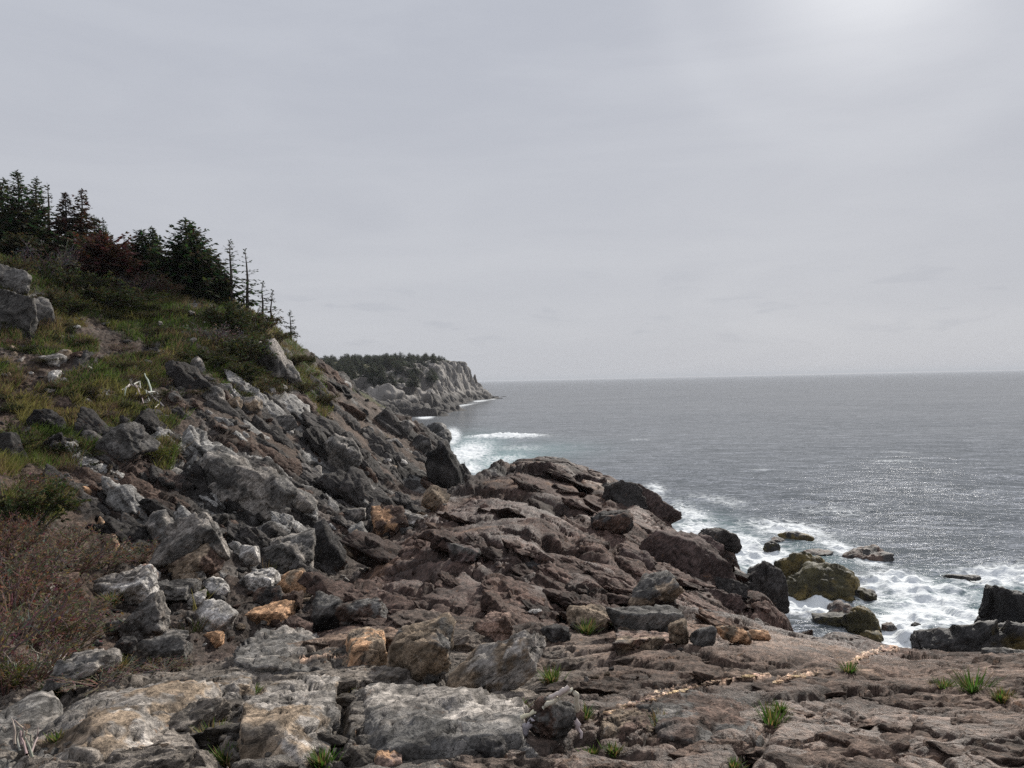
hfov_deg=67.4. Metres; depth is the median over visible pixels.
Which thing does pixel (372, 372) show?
headland spruce
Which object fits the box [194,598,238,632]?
boulder
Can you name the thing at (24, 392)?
heath plant
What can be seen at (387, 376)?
headland spruce
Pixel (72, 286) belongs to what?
heath plant
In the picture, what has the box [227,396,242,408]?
stone
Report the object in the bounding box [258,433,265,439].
stone
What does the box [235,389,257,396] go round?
heath plant
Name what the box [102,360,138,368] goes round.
heath plant
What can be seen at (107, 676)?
bramble bush
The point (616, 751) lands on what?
grass tuft
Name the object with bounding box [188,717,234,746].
grass tuft
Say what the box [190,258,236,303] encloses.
spruce tree
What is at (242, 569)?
stone
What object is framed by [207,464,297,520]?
flat rock
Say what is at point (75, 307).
shrub
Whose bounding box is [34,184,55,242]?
spruce tree
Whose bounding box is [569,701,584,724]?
stone
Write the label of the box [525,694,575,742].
boulder
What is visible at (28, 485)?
shrub
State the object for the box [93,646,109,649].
stone
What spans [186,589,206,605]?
stone
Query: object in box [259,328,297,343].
shrub
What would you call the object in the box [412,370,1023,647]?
sea
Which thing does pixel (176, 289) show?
shrub
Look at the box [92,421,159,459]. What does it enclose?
rock outcrop
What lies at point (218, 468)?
flat rock
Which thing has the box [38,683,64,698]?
grass tuft
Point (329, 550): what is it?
rock outcrop
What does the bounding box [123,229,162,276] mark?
spruce tree
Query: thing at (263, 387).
shrub
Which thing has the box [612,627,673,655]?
flat rock
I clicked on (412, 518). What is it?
boulder
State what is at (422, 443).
boulder
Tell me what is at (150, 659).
grass tuft
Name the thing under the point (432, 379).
headland spruce
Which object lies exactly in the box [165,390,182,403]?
stone
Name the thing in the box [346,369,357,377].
headland spruce
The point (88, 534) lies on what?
bramble bush
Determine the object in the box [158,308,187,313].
heath plant
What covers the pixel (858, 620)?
sea rock
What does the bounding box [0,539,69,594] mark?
bramble bush
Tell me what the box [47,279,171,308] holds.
shrub
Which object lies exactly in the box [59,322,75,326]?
heath plant
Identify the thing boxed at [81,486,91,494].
stone
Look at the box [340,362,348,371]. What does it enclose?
headland spruce
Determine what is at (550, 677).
grass tuft
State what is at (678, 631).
stone
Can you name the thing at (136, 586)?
boulder
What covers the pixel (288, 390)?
heath plant
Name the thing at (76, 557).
bramble bush
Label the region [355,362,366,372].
headland spruce
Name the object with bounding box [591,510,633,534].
boulder
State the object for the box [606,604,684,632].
boulder
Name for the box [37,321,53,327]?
heath plant
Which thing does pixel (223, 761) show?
grass tuft
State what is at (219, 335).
shrub
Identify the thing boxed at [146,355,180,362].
heath plant
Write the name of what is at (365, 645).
boulder
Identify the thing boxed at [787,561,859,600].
sea rock
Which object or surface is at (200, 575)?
stone
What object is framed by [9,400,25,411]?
heath plant
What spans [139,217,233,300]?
spruce tree
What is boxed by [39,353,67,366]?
stone
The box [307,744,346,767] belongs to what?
grass tuft
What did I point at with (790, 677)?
quartz vein
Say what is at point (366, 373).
headland spruce
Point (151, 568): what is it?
boulder
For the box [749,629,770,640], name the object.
stone
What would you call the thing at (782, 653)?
rocky shore
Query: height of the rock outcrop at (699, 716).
0.581 m
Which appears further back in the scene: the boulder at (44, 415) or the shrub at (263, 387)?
the shrub at (263, 387)
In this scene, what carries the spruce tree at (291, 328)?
on the turf
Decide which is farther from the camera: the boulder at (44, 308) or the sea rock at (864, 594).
the sea rock at (864, 594)
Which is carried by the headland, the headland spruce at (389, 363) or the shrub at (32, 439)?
the headland spruce at (389, 363)
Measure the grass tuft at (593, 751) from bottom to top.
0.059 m
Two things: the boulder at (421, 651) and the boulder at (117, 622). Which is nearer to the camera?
the boulder at (421, 651)
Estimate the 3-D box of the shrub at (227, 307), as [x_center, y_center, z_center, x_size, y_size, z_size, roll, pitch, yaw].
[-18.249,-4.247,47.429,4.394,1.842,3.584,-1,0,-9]
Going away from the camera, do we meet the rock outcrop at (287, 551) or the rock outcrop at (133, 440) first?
the rock outcrop at (287, 551)
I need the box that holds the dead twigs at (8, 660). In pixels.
[2,651,35,678]
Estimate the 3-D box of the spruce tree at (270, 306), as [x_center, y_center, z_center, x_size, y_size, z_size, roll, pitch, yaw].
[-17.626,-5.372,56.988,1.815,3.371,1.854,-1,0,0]
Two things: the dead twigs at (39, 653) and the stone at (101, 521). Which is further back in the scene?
the stone at (101, 521)
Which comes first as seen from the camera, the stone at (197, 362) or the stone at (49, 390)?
the stone at (49, 390)
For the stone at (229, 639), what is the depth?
11.27 m
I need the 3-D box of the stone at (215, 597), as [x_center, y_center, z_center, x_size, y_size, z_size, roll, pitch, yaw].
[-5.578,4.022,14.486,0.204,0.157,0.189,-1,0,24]
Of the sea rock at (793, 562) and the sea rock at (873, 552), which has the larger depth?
the sea rock at (873, 552)
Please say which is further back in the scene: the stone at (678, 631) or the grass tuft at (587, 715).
the stone at (678, 631)
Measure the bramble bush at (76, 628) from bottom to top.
0.608 m
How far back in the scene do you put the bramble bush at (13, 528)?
12.65 m
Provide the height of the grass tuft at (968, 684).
0.206 m
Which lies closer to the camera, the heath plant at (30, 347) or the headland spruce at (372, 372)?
the heath plant at (30, 347)
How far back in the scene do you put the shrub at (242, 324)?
46.65 m
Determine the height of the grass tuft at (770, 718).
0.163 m
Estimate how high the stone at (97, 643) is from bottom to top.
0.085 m
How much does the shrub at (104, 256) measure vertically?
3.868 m
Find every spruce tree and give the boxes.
[0,169,51,245]
[0,177,16,239]
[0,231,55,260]
[16,176,62,243]
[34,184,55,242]
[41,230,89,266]
[43,192,86,249]
[48,188,101,243]
[87,215,114,243]
[100,217,112,236]
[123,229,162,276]
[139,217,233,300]
[140,225,165,275]
[164,221,237,290]
[174,249,244,304]
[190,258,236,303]
[215,239,249,303]
[233,248,264,311]
[253,281,278,320]
[264,289,286,328]
[280,311,299,341]
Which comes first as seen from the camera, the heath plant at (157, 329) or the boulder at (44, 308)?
the boulder at (44, 308)
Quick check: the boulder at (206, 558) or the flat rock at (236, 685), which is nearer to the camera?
the flat rock at (236, 685)
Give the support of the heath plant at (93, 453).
on the turf
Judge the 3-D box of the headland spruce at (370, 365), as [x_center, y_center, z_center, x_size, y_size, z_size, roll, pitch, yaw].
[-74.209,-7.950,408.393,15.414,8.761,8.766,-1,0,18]
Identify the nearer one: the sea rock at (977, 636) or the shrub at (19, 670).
the shrub at (19, 670)
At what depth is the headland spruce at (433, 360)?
542.53 m
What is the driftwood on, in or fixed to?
on the turf
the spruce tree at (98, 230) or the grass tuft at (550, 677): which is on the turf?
the spruce tree at (98, 230)
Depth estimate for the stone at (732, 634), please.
7.93 m
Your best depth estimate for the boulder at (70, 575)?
11.34 m
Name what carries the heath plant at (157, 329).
on the turf
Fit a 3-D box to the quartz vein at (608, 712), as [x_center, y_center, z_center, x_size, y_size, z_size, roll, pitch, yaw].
[1.229,2.154,5.472,0.480,0.477,2.305,-1,0,43]
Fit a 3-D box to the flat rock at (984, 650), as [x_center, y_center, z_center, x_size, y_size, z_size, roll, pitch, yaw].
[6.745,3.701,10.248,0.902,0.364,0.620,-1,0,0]
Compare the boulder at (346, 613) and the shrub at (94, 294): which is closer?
the boulder at (346, 613)
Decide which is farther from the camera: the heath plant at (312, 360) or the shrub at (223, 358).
the heath plant at (312, 360)
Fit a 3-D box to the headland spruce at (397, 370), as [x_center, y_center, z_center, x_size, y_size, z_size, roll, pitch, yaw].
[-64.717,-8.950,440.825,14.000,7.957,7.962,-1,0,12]
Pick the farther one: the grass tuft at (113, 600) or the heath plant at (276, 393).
the heath plant at (276, 393)
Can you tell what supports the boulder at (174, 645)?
on the rocky shore
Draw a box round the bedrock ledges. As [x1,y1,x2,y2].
[6,360,1023,767]
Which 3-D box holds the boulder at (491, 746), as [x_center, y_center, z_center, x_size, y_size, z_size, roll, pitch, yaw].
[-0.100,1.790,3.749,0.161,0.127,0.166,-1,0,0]
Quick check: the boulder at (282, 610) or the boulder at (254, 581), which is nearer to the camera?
the boulder at (282, 610)
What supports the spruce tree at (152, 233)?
on the turf
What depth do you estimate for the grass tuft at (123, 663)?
8.60 m
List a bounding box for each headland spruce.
[333,364,347,372]
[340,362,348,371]
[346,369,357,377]
[348,366,360,376]
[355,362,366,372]
[361,368,369,376]
[362,356,370,363]
[364,374,377,383]
[366,361,384,371]
[367,367,377,376]
[373,371,387,383]
[375,363,385,376]
[379,354,394,367]
[385,372,399,382]
[386,377,397,385]
[391,362,409,374]
[405,372,421,386]
[409,364,420,374]
[419,358,426,366]
[424,370,438,382]
[430,356,436,363]
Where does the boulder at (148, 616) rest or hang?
on the rocky shore
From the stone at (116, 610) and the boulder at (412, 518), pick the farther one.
the boulder at (412, 518)
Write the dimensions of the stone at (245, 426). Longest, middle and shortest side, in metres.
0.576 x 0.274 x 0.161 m
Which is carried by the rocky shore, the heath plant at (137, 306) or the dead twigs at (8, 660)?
the dead twigs at (8, 660)
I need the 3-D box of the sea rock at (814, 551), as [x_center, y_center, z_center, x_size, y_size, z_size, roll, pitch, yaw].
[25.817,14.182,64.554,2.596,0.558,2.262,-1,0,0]
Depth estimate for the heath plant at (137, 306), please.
44.70 m
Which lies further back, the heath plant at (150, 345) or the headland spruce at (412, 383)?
the headland spruce at (412, 383)
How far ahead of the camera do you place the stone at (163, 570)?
15.55 m
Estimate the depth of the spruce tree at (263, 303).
56.93 m
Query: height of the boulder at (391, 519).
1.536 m
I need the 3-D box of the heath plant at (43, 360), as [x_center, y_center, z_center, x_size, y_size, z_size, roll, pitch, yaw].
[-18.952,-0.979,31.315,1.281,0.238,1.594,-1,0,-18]
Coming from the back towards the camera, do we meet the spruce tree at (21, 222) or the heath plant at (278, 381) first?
the spruce tree at (21, 222)
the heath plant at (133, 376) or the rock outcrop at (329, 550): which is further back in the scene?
the heath plant at (133, 376)
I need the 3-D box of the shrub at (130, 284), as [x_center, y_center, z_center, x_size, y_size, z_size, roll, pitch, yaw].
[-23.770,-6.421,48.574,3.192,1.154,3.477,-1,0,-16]
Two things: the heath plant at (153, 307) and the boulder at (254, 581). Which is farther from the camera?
the heath plant at (153, 307)
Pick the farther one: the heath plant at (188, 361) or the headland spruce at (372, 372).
the headland spruce at (372, 372)
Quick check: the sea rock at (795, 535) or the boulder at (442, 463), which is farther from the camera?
the sea rock at (795, 535)
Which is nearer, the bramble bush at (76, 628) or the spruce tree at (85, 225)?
the bramble bush at (76, 628)
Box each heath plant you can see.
[0,395,27,399]
[0,402,19,412]
[3,344,43,352]
[3,376,31,384]
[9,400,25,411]
[11,390,44,394]
[18,473,43,479]
[20,365,39,371]
[25,393,51,401]
[28,357,61,362]
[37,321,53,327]
[46,382,60,388]
[49,381,65,390]
[53,461,72,469]
[56,282,87,288]
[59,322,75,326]
[63,325,76,334]
[65,463,77,471]
[67,338,90,343]
[73,337,104,342]
[76,384,103,394]
[84,449,106,456]
[87,448,104,453]
[95,409,120,417]
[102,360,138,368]
[104,311,121,319]
[107,342,143,350]
[112,302,150,308]
[115,399,132,407]
[119,372,142,379]
[126,350,164,356]
[132,391,162,398]
[135,325,176,334]
[139,303,162,310]
[139,342,169,348]
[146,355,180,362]
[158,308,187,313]
[158,386,187,397]
[165,335,178,342]
[168,355,191,363]
[187,387,210,395]
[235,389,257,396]
[240,373,264,382]
[264,375,286,384]
[269,388,286,397]
[276,386,297,393]
[286,354,303,364]
[296,354,314,360]
[305,352,316,364]
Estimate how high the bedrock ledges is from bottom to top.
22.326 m
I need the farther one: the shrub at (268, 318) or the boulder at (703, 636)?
the shrub at (268, 318)
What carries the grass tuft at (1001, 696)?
on the bedrock ledges
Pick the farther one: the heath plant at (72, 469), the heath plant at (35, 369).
the heath plant at (35, 369)
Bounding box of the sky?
[0,0,1023,380]
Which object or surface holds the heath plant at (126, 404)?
on the turf
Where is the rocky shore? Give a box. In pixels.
[0,255,1023,767]
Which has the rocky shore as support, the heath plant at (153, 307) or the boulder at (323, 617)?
the boulder at (323, 617)
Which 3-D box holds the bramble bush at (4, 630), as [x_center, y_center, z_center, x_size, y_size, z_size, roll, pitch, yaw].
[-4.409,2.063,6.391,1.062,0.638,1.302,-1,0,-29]
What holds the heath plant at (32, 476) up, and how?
on the turf
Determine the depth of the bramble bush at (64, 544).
12.66 m
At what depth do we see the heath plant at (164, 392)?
31.70 m
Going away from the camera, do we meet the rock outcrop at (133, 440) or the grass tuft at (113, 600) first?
the grass tuft at (113, 600)
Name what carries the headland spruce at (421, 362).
on the headland
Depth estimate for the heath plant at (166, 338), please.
40.71 m
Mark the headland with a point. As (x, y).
(457, 384)
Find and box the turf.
[0,252,388,632]
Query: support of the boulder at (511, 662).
on the rocky shore
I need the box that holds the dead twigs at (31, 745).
[0,718,38,757]
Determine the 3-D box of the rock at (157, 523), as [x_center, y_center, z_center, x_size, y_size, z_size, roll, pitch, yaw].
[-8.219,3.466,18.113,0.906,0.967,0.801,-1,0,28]
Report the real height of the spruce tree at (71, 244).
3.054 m
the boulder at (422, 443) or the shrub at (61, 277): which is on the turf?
the shrub at (61, 277)
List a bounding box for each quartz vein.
[603,673,769,714]
[772,672,818,683]
[854,646,895,663]
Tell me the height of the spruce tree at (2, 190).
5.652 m
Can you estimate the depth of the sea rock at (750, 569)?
56.68 m
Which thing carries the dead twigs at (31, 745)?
on the rock outcrop at (32, 713)
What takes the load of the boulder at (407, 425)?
on the rocky shore
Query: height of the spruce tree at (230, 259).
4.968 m
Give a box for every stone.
[37,582,54,594]
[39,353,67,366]
[44,388,55,392]
[47,370,61,381]
[57,349,71,359]
[70,351,82,356]
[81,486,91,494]
[93,639,102,646]
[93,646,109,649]
[96,516,104,524]
[100,533,120,550]
[112,609,121,612]
[113,636,137,654]
[159,567,168,574]
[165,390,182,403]
[178,571,205,581]
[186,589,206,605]
[190,357,205,372]
[203,631,224,647]
[210,594,219,599]
[219,594,226,600]
[226,636,234,641]
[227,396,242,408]
[236,567,247,572]
[236,623,245,630]
[239,424,250,428]
[242,395,262,412]
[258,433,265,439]
[270,619,280,626]
[282,590,303,610]
[314,465,321,473]
[345,507,365,522]
[374,748,401,766]
[399,526,412,534]
[474,611,512,642]
[528,609,541,613]
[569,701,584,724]
[668,618,688,644]
[715,625,751,644]
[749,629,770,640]
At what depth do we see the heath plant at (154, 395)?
30.96 m
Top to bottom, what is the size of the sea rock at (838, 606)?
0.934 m
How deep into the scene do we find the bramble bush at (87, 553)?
13.33 m
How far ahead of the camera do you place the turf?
32.67 m
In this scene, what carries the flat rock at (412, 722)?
on the rocky shore
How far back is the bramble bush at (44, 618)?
8.23 m
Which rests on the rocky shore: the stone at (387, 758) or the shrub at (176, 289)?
the stone at (387, 758)
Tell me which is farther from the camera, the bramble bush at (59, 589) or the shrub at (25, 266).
the shrub at (25, 266)
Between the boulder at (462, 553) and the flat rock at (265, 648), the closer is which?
the flat rock at (265, 648)
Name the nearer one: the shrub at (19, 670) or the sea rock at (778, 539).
the shrub at (19, 670)
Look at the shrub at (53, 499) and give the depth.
14.17 m
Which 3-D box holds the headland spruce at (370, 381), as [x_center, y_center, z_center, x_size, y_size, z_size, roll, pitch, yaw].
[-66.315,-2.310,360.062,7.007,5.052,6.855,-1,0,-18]
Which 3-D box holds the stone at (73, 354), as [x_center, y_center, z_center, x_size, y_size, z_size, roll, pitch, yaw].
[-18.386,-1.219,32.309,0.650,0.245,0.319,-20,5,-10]
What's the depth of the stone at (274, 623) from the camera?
13.42 m
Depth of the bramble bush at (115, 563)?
14.36 m
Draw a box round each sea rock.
[427,422,446,433]
[436,429,451,443]
[747,565,754,572]
[763,540,780,551]
[771,537,784,542]
[774,551,824,579]
[777,531,814,540]
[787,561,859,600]
[804,548,832,554]
[811,612,843,626]
[827,600,852,613]
[841,605,881,634]
[842,544,893,561]
[855,587,876,600]
[860,630,883,641]
[881,622,896,630]
[909,619,1023,651]
[943,574,980,580]
[974,584,1023,622]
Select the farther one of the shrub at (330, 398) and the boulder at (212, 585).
the shrub at (330, 398)
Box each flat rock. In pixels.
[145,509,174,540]
[196,450,251,502]
[196,672,255,699]
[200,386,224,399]
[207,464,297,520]
[232,625,322,674]
[237,672,340,767]
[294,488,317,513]
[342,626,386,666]
[346,682,539,761]
[525,558,540,567]
[597,707,654,746]
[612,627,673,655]
[981,647,1023,653]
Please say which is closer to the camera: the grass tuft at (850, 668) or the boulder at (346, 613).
the grass tuft at (850, 668)
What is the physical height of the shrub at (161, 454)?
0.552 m
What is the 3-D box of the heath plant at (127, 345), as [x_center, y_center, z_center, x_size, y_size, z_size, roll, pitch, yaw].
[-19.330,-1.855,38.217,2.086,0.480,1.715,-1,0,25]
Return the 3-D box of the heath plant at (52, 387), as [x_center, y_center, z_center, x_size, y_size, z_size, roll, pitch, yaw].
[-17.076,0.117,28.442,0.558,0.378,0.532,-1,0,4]
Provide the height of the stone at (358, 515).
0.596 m
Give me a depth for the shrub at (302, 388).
45.44 m
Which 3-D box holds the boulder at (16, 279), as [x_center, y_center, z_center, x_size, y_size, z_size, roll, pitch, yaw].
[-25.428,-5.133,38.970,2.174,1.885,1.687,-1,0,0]
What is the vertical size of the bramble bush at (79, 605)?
0.550 m
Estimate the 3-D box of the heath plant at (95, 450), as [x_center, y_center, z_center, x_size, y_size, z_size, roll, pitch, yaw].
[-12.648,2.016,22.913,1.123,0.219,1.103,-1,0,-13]
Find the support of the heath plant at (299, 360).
on the turf
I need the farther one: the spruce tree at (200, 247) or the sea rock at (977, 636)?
the spruce tree at (200, 247)
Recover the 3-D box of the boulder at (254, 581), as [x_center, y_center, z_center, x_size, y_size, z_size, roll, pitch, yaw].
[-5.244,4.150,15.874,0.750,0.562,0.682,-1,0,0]
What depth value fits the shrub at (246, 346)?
42.65 m
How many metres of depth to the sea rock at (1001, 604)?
30.11 m
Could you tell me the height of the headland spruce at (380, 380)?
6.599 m
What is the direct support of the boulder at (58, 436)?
on the turf
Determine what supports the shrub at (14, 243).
on the turf
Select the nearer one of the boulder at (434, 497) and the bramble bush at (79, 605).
the bramble bush at (79, 605)
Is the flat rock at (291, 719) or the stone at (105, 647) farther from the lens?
the stone at (105, 647)
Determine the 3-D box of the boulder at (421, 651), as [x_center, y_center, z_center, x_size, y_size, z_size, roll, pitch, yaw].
[-0.809,2.351,6.738,0.616,0.527,0.577,-1,0,0]
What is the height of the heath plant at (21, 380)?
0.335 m
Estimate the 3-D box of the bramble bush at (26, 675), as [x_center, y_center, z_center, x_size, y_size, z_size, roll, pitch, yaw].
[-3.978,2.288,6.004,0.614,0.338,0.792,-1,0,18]
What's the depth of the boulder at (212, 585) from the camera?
14.58 m
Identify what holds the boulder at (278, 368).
on the turf
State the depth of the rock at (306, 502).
26.88 m
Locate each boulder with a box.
[0,264,31,294]
[0,432,28,460]
[25,408,65,430]
[33,297,55,324]
[41,432,63,446]
[41,648,122,691]
[51,572,82,595]
[92,568,159,605]
[105,618,125,632]
[114,590,170,641]
[131,564,160,580]
[136,634,192,663]
[157,578,201,603]
[163,628,188,638]
[165,543,224,579]
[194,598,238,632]
[203,576,229,595]
[238,545,260,566]
[239,569,280,591]
[243,599,296,625]
[253,338,287,377]
[253,585,283,605]
[275,414,297,430]
[276,568,305,593]
[280,359,302,386]
[311,590,342,631]
[323,433,363,472]
[335,596,387,626]
[342,529,357,557]
[370,503,408,537]
[387,612,455,683]
[398,420,414,431]
[404,512,424,524]
[412,434,432,453]
[421,485,450,511]
[425,439,461,489]
[446,542,480,563]
[446,629,546,692]
[475,736,507,758]
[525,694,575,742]
[540,624,570,642]
[566,604,609,633]
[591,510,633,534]
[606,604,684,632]
[628,570,684,605]
[689,626,716,646]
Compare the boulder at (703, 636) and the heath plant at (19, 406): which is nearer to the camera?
the boulder at (703, 636)
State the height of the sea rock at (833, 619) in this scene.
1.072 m
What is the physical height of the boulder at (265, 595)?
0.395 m
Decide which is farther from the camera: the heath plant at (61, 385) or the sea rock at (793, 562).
the sea rock at (793, 562)
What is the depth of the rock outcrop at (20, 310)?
34.92 m
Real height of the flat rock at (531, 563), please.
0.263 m
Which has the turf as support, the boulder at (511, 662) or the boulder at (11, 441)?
the boulder at (11, 441)
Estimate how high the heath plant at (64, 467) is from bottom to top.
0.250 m
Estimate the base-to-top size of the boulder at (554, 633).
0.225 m
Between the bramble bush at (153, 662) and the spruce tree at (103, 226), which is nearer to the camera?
the bramble bush at (153, 662)
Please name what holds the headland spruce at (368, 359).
on the headland
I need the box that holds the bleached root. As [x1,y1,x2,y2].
[520,685,582,738]
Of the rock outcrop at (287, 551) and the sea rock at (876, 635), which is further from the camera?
the sea rock at (876, 635)
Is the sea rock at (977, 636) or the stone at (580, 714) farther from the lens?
the sea rock at (977, 636)
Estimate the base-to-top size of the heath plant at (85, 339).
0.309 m
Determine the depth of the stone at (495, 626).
8.58 m
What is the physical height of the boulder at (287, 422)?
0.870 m
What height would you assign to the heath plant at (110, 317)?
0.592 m
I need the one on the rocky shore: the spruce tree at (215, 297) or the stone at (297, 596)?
the stone at (297, 596)
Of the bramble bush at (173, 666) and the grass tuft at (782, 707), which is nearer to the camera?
the grass tuft at (782, 707)
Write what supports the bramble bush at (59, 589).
on the rocky shore
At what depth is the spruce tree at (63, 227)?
52.72 m
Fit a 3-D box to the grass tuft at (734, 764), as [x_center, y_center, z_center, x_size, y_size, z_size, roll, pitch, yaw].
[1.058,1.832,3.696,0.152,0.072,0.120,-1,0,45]
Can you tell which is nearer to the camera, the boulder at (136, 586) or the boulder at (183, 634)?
the boulder at (183, 634)
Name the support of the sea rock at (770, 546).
in the sea
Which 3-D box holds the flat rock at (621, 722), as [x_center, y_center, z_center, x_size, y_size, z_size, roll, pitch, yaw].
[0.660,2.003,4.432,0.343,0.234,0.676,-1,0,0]
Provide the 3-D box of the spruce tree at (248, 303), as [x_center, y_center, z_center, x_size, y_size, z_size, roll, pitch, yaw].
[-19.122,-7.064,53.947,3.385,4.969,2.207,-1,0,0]
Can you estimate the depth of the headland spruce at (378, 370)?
367.14 m
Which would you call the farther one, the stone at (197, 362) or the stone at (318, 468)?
the stone at (197, 362)
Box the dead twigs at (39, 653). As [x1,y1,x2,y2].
[23,642,67,666]
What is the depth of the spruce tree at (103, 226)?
56.94 m
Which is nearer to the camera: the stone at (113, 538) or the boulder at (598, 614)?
the boulder at (598, 614)
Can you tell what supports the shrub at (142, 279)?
on the turf
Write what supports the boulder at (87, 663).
on the rocky shore
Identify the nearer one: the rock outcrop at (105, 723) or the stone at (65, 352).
the rock outcrop at (105, 723)
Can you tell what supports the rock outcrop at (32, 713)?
on the rocky shore
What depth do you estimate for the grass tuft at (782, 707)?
4.69 m
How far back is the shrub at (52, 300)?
39.23 m
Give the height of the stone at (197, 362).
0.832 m
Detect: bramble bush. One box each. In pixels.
[0,507,62,542]
[0,513,51,565]
[0,535,87,588]
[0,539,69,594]
[0,558,63,615]
[0,574,107,646]
[0,586,53,658]
[0,635,90,684]
[0,647,52,695]
[1,572,97,613]
[9,603,126,658]
[17,587,119,638]
[19,530,75,566]
[41,655,162,696]
[42,521,105,546]
[43,533,137,573]
[59,535,158,570]
[73,593,123,625]
[108,537,159,563]
[125,651,179,673]
[134,653,196,673]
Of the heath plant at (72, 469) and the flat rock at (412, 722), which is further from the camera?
the heath plant at (72, 469)
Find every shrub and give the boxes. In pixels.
[0,251,41,274]
[0,417,47,452]
[0,467,59,496]
[0,475,90,532]
[0,655,38,688]
[3,236,86,274]
[28,285,81,306]
[34,435,87,454]
[38,256,122,295]
[44,288,99,314]
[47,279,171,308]
[50,231,151,286]
[114,272,161,291]
[124,270,174,289]
[146,445,173,459]
[148,278,187,294]
[171,345,246,367]
[179,321,244,345]
[187,300,253,327]
[207,360,272,382]
[208,297,274,340]
[213,326,278,362]
[236,308,282,330]
[244,377,288,391]
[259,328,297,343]
[294,378,324,393]
[312,390,339,405]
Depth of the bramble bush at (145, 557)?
16.31 m
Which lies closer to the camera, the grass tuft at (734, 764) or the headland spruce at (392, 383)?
the grass tuft at (734, 764)
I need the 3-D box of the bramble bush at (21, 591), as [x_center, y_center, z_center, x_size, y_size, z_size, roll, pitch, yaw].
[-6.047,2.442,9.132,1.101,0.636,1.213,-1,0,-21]
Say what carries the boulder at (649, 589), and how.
on the rocky shore
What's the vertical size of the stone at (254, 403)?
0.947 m
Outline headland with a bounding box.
[334,359,505,416]
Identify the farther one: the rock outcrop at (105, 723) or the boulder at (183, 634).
the boulder at (183, 634)
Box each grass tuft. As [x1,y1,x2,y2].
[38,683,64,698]
[43,728,67,743]
[99,591,124,605]
[113,653,133,671]
[142,655,159,665]
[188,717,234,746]
[208,741,238,767]
[252,682,266,693]
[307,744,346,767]
[536,663,570,684]
[572,617,603,634]
[582,703,597,720]
[582,744,598,754]
[597,740,624,757]
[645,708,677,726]
[725,756,749,767]
[744,699,794,727]
[766,698,794,713]
[834,659,863,673]
[926,675,955,688]
[946,666,1008,693]
[976,684,1018,704]
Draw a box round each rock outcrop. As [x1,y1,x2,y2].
[0,289,38,341]
[0,691,62,767]
[33,680,222,762]
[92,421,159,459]
[148,512,229,568]
[262,528,315,573]
[313,518,347,571]
[634,690,763,748]
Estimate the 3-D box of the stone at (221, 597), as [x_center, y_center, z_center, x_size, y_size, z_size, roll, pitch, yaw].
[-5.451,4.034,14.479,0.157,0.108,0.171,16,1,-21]
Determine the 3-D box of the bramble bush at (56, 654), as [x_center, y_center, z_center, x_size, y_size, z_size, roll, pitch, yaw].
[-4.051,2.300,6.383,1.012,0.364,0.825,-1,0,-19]
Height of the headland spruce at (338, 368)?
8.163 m
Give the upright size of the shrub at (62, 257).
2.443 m
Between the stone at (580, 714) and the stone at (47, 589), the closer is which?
the stone at (580, 714)
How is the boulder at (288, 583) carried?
on the rocky shore
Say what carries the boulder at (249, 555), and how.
on the rocky shore
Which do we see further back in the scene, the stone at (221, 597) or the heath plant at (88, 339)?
the heath plant at (88, 339)
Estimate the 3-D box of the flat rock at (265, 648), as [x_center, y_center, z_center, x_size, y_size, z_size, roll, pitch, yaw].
[-2.710,3.345,9.166,1.297,1.755,5.457,-1,0,-21]
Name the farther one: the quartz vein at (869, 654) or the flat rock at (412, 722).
the quartz vein at (869, 654)
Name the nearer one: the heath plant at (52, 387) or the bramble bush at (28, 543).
the bramble bush at (28, 543)
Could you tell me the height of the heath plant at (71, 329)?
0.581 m
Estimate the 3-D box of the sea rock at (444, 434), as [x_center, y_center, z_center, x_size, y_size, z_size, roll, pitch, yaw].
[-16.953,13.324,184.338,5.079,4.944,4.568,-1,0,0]
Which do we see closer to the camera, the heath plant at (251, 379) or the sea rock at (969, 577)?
the heath plant at (251, 379)
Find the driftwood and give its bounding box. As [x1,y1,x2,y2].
[122,373,163,407]
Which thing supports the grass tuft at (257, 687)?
on the rocky shore
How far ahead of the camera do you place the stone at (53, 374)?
29.17 m
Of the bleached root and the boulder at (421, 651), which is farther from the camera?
the boulder at (421, 651)
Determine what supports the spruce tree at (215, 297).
on the turf
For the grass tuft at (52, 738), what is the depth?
4.20 m
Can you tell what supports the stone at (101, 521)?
on the bedrock ledges
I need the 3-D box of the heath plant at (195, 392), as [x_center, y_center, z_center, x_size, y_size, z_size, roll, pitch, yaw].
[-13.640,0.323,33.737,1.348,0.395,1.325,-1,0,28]
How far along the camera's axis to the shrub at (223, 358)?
38.82 m
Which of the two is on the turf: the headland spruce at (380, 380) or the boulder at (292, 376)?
the boulder at (292, 376)
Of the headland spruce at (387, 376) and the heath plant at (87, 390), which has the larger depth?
the headland spruce at (387, 376)
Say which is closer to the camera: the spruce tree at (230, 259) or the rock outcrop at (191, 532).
the rock outcrop at (191, 532)
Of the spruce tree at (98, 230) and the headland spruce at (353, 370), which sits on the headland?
the headland spruce at (353, 370)
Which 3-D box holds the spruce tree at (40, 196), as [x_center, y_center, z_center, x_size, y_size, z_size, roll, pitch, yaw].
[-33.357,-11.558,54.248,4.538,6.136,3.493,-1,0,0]
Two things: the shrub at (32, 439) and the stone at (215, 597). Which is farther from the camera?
the shrub at (32, 439)
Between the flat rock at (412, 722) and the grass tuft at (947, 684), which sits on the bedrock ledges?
the grass tuft at (947, 684)
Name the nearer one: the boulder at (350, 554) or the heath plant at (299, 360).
the boulder at (350, 554)
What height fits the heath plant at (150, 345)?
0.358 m

